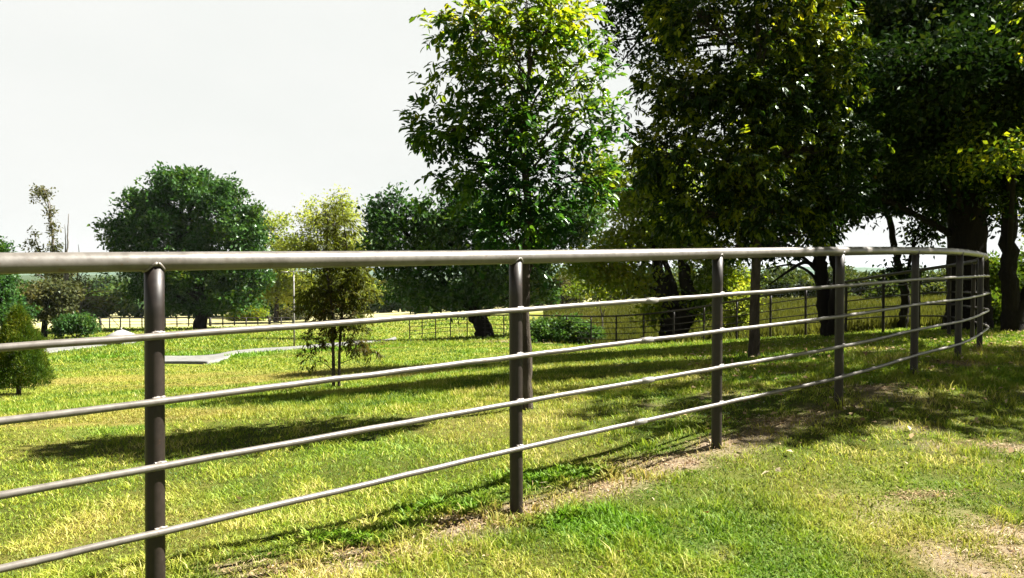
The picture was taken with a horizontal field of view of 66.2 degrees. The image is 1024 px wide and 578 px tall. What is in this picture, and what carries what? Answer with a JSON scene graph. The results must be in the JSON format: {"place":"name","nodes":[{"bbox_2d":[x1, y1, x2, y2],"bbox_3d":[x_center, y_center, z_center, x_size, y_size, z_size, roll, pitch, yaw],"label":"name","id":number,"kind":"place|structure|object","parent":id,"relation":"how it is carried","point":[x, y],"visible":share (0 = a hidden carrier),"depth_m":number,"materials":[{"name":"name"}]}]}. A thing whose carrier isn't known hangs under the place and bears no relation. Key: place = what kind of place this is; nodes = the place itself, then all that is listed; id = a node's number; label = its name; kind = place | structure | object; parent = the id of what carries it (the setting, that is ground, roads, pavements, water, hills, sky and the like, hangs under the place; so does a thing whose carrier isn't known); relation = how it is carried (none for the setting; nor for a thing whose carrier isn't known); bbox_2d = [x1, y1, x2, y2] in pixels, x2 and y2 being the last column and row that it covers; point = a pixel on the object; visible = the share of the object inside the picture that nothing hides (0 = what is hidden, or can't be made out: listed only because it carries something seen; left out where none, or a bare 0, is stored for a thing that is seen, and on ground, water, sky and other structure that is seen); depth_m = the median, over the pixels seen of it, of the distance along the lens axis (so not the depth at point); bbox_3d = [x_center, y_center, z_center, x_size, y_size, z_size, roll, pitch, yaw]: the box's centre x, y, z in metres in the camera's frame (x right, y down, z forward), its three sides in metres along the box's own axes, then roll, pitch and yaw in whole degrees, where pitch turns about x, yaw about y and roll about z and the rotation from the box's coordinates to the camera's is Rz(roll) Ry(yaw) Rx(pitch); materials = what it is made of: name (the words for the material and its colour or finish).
{"place":"outdoors","nodes":[
{"label":"outdoors","id":0,"kind":"place"},
{"bbox_2d":[44,342,134,352],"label":"driveway","id":1,"kind":"structure","parent":0,"point":[58,349],"depth_m":43.76,"materials":[{"name":"concrete"}]},
{"bbox_2d":[165,337,396,363],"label":"path","id":2,"kind":"structure","parent":0,"point":[204,359],"depth_m":30.42,"materials":[{"name":"concrete"}]},
{"bbox_2d":[13,265,940,274],"bbox_3d":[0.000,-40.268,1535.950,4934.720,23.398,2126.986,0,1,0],"label":"hills","id":3,"kind":"structure","parent":0,"point":[862,269],"depth_m":1595.10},
{"bbox_2d":[0,274,1023,577],"bbox_3d":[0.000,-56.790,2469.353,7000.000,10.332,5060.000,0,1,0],"label":"ground","id":4,"kind":"structure","parent":0,"point":[766,458],"depth_m":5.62,"materials":[{"name":"green plant"}]},
{"bbox_2d":[0,235,49,328],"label":"leafy tree","id":5,"kind":"object","parent":4,"relation":"on","point":[8,295],"visible":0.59,"depth_m":59.94,"materials":[{"name":"green plant"}]},
{"bbox_2d":[0,304,57,394],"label":"cedar tree","id":6,"kind":"object","parent":4,"relation":"on","point":[18,325],"visible":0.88,"depth_m":16.78,"materials":[{"name":"green plant"}]},
{"bbox_2d":[19,183,76,281],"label":"scraggly tree","id":7,"kind":"object","parent":4,"relation":"on","point":[51,230],"visible":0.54,"depth_m":87.86,"materials":[{"name":"green plant"}]},
{"bbox_2d":[13,273,87,337],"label":"oak","id":8,"kind":"object","parent":4,"relation":"on","point":[58,295],"visible":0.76,"depth_m":67.18,"materials":[{"name":"green plant"}]},
{"bbox_2d":[46,309,100,338],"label":"round bush","id":9,"kind":"object","parent":4,"relation":"on","point":[76,323],"visible":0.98,"depth_m":65.42,"materials":[{"name":"green plant"}]},
{"bbox_2d":[36,214,118,329],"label":"dead tree","id":10,"kind":"object","parent":4,"relation":"on","point":[89,307],"visible":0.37,"depth_m":79.81,"materials":[{"name":"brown plant"}]},
{"bbox_2d":[105,327,133,344],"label":"pump shed","id":11,"kind":"structure","parent":4,"relation":"on","point":[120,331],"depth_m":47.31,"materials":[{"name":"grey paint"}]},
{"bbox_2d":[87,160,279,328],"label":"round oak","id":12,"kind":"object","parent":4,"relation":"on","point":[153,218],"visible":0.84,"depth_m":78.42,"materials":[{"name":"green plant"}]},
{"bbox_2d":[96,317,338,328],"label":"field fence","id":13,"kind":"object","parent":4,"relation":"on","point":[210,321],"visible":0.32,"depth_m":87.30,"materials":[{"name":"paint"}]},
{"bbox_2d":[224,305,269,320],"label":"field bush","id":14,"kind":"object","parent":4,"relation":"on","point":[258,313],"visible":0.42,"depth_m":109.46,"materials":[{"name":"green plant"}]},
{"bbox_2d":[11,274,508,317],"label":"distant wood","id":15,"kind":"object","parent":4,"relation":"on","point":[116,295],"visible":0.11,"depth_m":130.69,"materials":[{"name":"green plant"}]},
{"bbox_2d":[242,210,318,321],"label":"gold tree","id":16,"kind":"object","parent":4,"relation":"on","point":[274,293],"visible":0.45,"depth_m":101.10,"materials":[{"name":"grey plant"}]},
{"bbox_2d":[268,304,307,320],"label":"field bush","id":17,"kind":"object","parent":4,"relation":"on","point":[286,312],"visible":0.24,"depth_m":111.42,"materials":[{"name":"green plant"}]},
{"bbox_2d":[281,271,308,345],"bbox_3d":[-10.939,1.089,39.694,1.370,4.036,0.200,0,1,0],"label":"lamp post","id":18,"kind":"object","parent":4,"relation":"on","point":[293,301],"visible":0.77,"depth_m":39.65,"materials":[{"name":"grey metal"}]},
{"bbox_2d":[270,183,385,315],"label":"yellow tree","id":19,"kind":"object","parent":4,"relation":"on","point":[308,222],"visible":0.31,"depth_m":97.52,"materials":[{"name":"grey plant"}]},
{"bbox_2d":[288,192,389,385],"bbox_3d":[-2.870,0.052,13.033,1.694,3.293,1.319,0,1,0],"label":"sapling","id":20,"kind":"object","parent":4,"relation":"on","point":[355,281],"visible":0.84,"depth_m":12.93,"materials":[{"name":"green plant"}]},
{"bbox_2d":[28,313,740,363],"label":"lawn grass","id":21,"kind":"structure","parent":4,"relation":"on","point":[197,347],"depth_m":44.90,"materials":[{"name":"green plant"}]},
{"bbox_2d":[347,177,612,336],"bbox_3d":[-2.005,-1.944,52.083,18.042,10.895,7.173,0,1,0],"label":"round tree","id":22,"kind":"object","parent":4,"relation":"on","point":[433,230],"visible":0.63,"depth_m":51.14,"materials":[{"name":"green plant"}]},
{"bbox_2d":[272,455,694,554],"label":"broadleaf weeds","id":23,"kind":"object","parent":4,"relation":"on","point":[445,504],"visible":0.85,"depth_m":4.59,"materials":[{"name":"green plant"}]},
{"bbox_2d":[0,247,989,577],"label":"pipe fence","id":24,"kind":"object","parent":4,"relation":"on","point":[152,267],"visible":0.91,"depth_m":4.17,"materials":[{"name":"metal"}]},
{"bbox_2d":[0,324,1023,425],"bbox_3d":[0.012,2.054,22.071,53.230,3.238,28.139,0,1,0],"label":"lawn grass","id":25,"kind":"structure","parent":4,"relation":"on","point":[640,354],"depth_m":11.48,"materials":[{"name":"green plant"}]},
{"bbox_2d":[393,0,637,409],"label":"ash tree","id":26,"kind":"object","parent":4,"relation":"on","point":[566,33],"visible":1,"depth_m":7.45,"materials":[{"name":"green plant"}]},
{"bbox_2d":[507,312,606,343],"bbox_3d":[2.353,2.221,40.986,5.251,2.127,3.235,0,1,0],"label":"leafy shrub","id":27,"kind":"object","parent":4,"relation":"on","point":[554,329],"visible":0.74,"depth_m":40.35,"materials":[{"name":"green plant"}]},
{"bbox_2d":[541,274,592,305],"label":"field bush","id":28,"kind":"object","parent":4,"relation":"on","point":[567,299],"visible":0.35,"depth_m":94.31,"materials":[{"name":"green plant"}]},
{"bbox_2d":[562,281,616,326],"bbox_3d":[4.549,1.115,44.018,3.793,3.631,2.044,0,1,0],"label":"thin sapling","id":29,"kind":"object","parent":4,"relation":"on","point":[574,294],"visible":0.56,"depth_m":43.93,"materials":[{"name":"green plant"}]},
{"bbox_2d":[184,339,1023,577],"bbox_3d":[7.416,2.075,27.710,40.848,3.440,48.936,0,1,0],"label":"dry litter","id":30,"kind":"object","parent":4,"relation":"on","point":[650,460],"visible":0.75,"depth_m":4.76,"materials":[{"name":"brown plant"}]},
{"bbox_2d":[551,142,787,340],"bbox_3d":[7.565,-1.997,37.181,11.974,10.186,5.485,0,1,0],"label":"fork oak","id":31,"kind":"object","parent":4,"relation":"on","point":[616,275],"visible":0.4,"depth_m":36.42,"materials":[{"name":"green plant"}]},
{"bbox_2d":[711,283,762,333],"bbox_3d":[9.527,1.002,33.013,2.158,2.548,1.956,-1,2,-39],"label":"yellow shrub","id":32,"kind":"object","parent":4,"relation":"on","point":[742,304],"visible":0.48,"depth_m":32.72,"materials":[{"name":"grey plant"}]},
{"bbox_2d":[487,342,989,519],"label":"grass tufts","id":33,"kind":"object","parent":4,"relation":"on","point":[903,368],"visible":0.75,"depth_m":6.97,"materials":[{"name":"green plant"}]},
{"bbox_2d":[619,0,896,357],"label":"shade tree","id":34,"kind":"object","parent":4,"relation":"on","point":[750,165],"visible":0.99,"depth_m":11.55,"materials":[{"name":"green plant"}]},
{"bbox_2d":[506,260,1020,305],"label":"hedgerow","id":35,"kind":"object","parent":4,"relation":"on","point":[795,278],"visible":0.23,"depth_m":100.82,"materials":[{"name":"green plant"}]},
{"bbox_2d":[543,293,997,344],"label":"meadow grass","id":36,"kind":"structure","parent":4,"relation":"on","point":[868,324],"depth_m":43.79,"materials":[{"name":"green plant"}]},
{"bbox_2d":[587,0,1023,329],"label":"oak tree","id":37,"kind":"object","parent":4,"relation":"on","point":[968,55],"visible":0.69,"depth_m":16.61,"materials":[{"name":"green plant"}]},
{"bbox_2d":[710,0,944,336],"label":"twin trunk tree","id":38,"kind":"object","parent":4,"relation":"on","point":[825,302],"visible":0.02,"depth_m":20.71,"materials":[{"name":"green plant"}]},
{"bbox_2d":[684,330,1023,473],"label":"fallen leaves","id":39,"kind":"object","parent":4,"relation":"on","point":[911,435],"visible":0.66,"depth_m":8.94,"materials":[{"name":"brown plant"}]},
{"bbox_2d":[854,277,910,299],"bbox_3d":[28.733,0.583,60.027,4.484,3.512,3.201,0,1,0],"label":"field bush","id":40,"kind":"object","parent":4,"relation":"on","point":[878,293],"visible":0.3,"depth_m":59.48,"materials":[{"name":"green plant"}]},
{"bbox_2d":[866,169,947,327],"bbox_3d":[11.905,-2.247,24.068,4.331,7.310,3.690,0,1,0],"label":"slender tree","id":41,"kind":"object","parent":4,"relation":"on","point":[925,233],"visible":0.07,"depth_m":23.91,"materials":[{"name":"green plant"}]},
{"bbox_2d":[921,281,946,296],"bbox_3d":[33.678,0.797,61.890,4.135,3.114,2.998,0,1,0],"label":"field bush","id":42,"kind":"object","parent":4,"relation":"on","point":[935,287],"visible":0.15,"depth_m":61.68,"materials":[{"name":"green plant"}]},
{"bbox_2d":[906,80,1023,331],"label":"edge tree","id":43,"kind":"object","parent":4,"relation":"on","point":[1009,191],"visible":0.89,"depth_m":15.98,"materials":[{"name":"green plant"}]},
{"bbox_2d":[986,0,1023,62],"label":"shading tree","id":44,"kind":"object","parent":4,"relation":"on","point":[1018,10],"visible":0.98,"depth_m":12.90,"materials":[{"name":"green plant"}]},
{"bbox_2d":[988,251,1023,325],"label":"roadside shrub","id":45,"kind":"object","parent":4,"relation":"on","point":[995,281],"visible":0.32,"depth_m":23.41,"materials":[{"name":"green plant"}]},
{"bbox_2d":[993,243,1023,291],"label":"hedge shrub","id":46,"kind":"object","parent":4,"relation":"on","point":[1021,254],"visible":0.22,"depth_m":26.58,"materials":[{"name":"green plant"}]},
{"bbox_2d":[0,0,1023,269],"label":"sky","id":47,"kind":"structure","parent":0,"point":[293,98],"materials":[{"name":"white"}]}
]}

